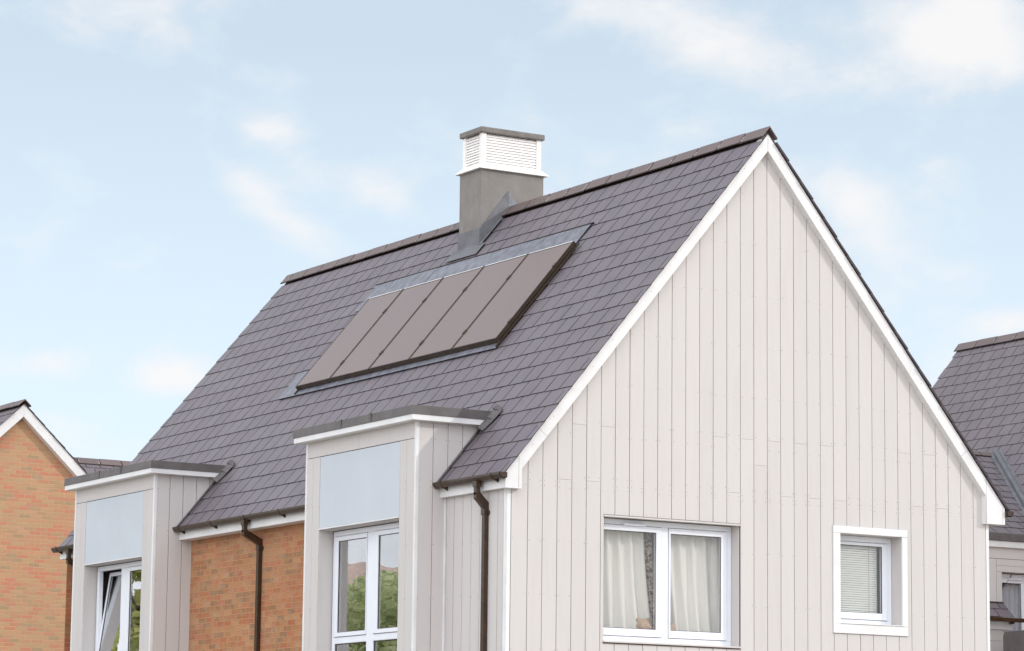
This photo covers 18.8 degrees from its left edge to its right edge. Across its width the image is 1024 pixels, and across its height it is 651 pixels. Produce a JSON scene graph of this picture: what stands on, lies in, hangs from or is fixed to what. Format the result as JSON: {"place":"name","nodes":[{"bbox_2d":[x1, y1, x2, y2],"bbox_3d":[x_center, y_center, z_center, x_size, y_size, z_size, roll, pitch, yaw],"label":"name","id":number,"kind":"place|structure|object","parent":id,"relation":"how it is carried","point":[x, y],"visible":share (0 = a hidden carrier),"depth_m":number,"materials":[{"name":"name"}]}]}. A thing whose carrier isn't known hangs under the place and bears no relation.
{"place":"outdoors","nodes":[
{"label":"outdoors","id":0,"kind":"place"},
{"bbox_2d":[0,0,1023,460],"label":"sky","id":1,"kind":"structure","parent":0,"point":[166,165],"materials":[{"name":"blue"}]},
{"bbox_2d":[932,331,1023,629],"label":"house","id":2,"kind":"structure","parent":0,"point":[979,386],"depth_m":60.34,"materials":[{"name":"tile"}]},
{"bbox_2d":[990,601,1023,650],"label":"porch","id":3,"kind":"object","parent":2,"relation":"attached to","point":[999,624],"visible":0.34,"depth_m":54.25,"materials":[{"name":"wood"}]},
{"bbox_2d":[1002,583,1019,634],"bbox_3d":[9.030,5.742,55.122,1.155,2.400,0.050,6,-11,-31],"label":"net curtain","id":4,"kind":"object","parent":2,"relation":"hanging from","point":[1010,596],"visible":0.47,"depth_m":55.17,"materials":[{"name":"white fabric"}]},
{"bbox_2d":[1002,574,1023,629],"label":"window","id":5,"kind":"structure","parent":2,"relation":"in","point":[1015,579],"depth_m":55.16,"materials":[{"name":"plastic"}]},
{"bbox_2d":[1003,630,1023,650],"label":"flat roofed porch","id":6,"kind":"object","parent":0,"point":[1013,640],"visible":1,"depth_m":53.14,"materials":[{"name":"grey"}]},
{"label":"ground","id":7,"kind":"structure","parent":0,"visible":0},
{"bbox_2d":[0,399,131,650],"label":"house","id":8,"kind":"structure","parent":7,"relation":"on","point":[39,463],"depth_m":59.92,"materials":[{"name":"brick"}]},
{"bbox_2d":[51,126,1013,650],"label":"house","id":9,"kind":"structure","parent":7,"relation":"on","point":[705,342],"depth_m":40.66,"materials":[{"name":"wood"}]},
{"bbox_2d":[95,561,141,650],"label":"window","id":10,"kind":"structure","parent":9,"relation":"in","point":[119,628],"depth_m":46.73,"materials":[{"name":"plastic"}]},
{"bbox_2d":[294,289,402,394],"bbox_3d":[-2.414,0.246,46.457,1.319,1.586,1.142,6,-11,-31],"label":"solar panel","id":11,"kind":"object","parent":9,"relation":"attached to","point":[345,342],"visible":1,"depth_m":46.43,"materials":[{"name":"grey glass"}]},
{"bbox_2d":[344,539,358,650],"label":"bay drape","id":12,"kind":"object","parent":9,"relation":"hanging from","point":[351,587],"visible":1,"depth_m":40.85,"materials":[{"name":"white fabric"}]},
{"bbox_2d":[331,522,398,650],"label":"window","id":13,"kind":"structure","parent":9,"relation":"in","point":[371,634],"depth_m":40.18,"materials":[{"name":"plastic"}]},
{"bbox_2d":[330,278,442,381],"bbox_3d":[-1.826,0.064,45.482,1.268,1.518,1.217,6,-11,-31],"label":"solar panel","id":14,"kind":"object","parent":9,"relation":"attached to","point":[381,334],"visible":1,"depth_m":45.45,"materials":[{"name":"grey glass"}]},
{"bbox_2d":[369,266,483,372],"bbox_3d":[-1.211,-0.088,44.484,1.268,1.518,1.202,6,-11,-31],"label":"solar panel","id":15,"kind":"object","parent":9,"relation":"attached to","point":[422,322],"visible":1,"depth_m":44.46,"materials":[{"name":"grey glass"}]},
{"bbox_2d":[409,254,527,362],"bbox_3d":[-0.592,-0.241,43.479,1.268,1.518,1.232,6,-11,-31],"label":"solar panel","id":16,"kind":"object","parent":9,"relation":"attached to","point":[457,320],"visible":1,"depth_m":43.45,"materials":[{"name":"grey glass"}]},
{"bbox_2d":[452,241,579,352],"bbox_3d":[0.045,-0.360,42.465,1.319,1.586,1.227,6,-11,-31],"label":"solar panel","id":17,"kind":"object","parent":9,"relation":"attached to","point":[499,314],"visible":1,"depth_m":42.35,"materials":[{"name":"grey glass"}]},
{"bbox_2d":[603,530,650,636],"bbox_3d":[1.363,3.224,39.017,1.023,1.510,0.133,6,-11,-31],"label":"curtain","id":18,"kind":"object","parent":9,"relation":"hanging from","point":[625,600],"visible":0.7,"depth_m":39.05,"materials":[{"name":"white fabric"}]},
{"bbox_2d":[636,617,651,637],"bbox_3d":[1.657,3.853,39.017,0.259,0.333,0.228,6,-11,-31],"label":"soft toy","id":19,"kind":"object","parent":9,"relation":"on","point":[643,624],"visible":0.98,"depth_m":38.96,"materials":[{"name":"beige fabric"}]},
{"bbox_2d":[644,533,653,628],"bbox_3d":[1.746,3.274,39.306,0.222,1.510,0.049,6,-11,-31],"label":"patterned drape","id":20,"kind":"object","parent":9,"relation":"hanging from","point":[648,557],"visible":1,"depth_m":39.32,"materials":[{"name":"grey fabric"}]},
{"bbox_2d":[603,518,730,645],"bbox_3d":[1.926,3.256,39.119,2.067,1.540,0.130,6,-11,-31],"label":"window","id":21,"kind":"structure","parent":9,"relation":"in","point":[662,531],"depth_m":39.16,"materials":[{"name":"plastic"}]},
{"bbox_2d":[668,623,674,638],"bbox_3d":[1.981,3.918,39.208,0.233,0.299,0.206,6,-11,-31],"label":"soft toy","id":22,"kind":"object","parent":9,"relation":"on","point":[672,626],"visible":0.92,"depth_m":39.17,"materials":[{"name":"beige fabric"}]},
{"bbox_2d":[670,535,718,640],"bbox_3d":[2.343,3.328,39.602,1.154,1.510,0.132,6,-11,-31],"label":"curtain","id":23,"kind":"object","parent":9,"relation":"hanging from","point":[694,597],"visible":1,"depth_m":39.60,"materials":[{"name":"white fabric"}]},
{"bbox_2d":[840,545,876,612],"bbox_3d":[4.522,3.364,40.819,0.750,0.950,0.034,6,-11,-31],"label":"venetian blind","id":24,"kind":"object","parent":9,"relation":"attached to","point":[859,580],"visible":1,"depth_m":40.86,"materials":[{"name":"white plastic"}]},
{"bbox_2d":[840,535,891,624],"bbox_3d":[4.589,3.374,40.805,1.016,1.177,0.082,6,-11,-31],"label":"window","id":25,"kind":"structure","parent":9,"relation":"in","point":[884,617],"depth_m":40.93,"materials":[{"name":"plastic"}]}
]}

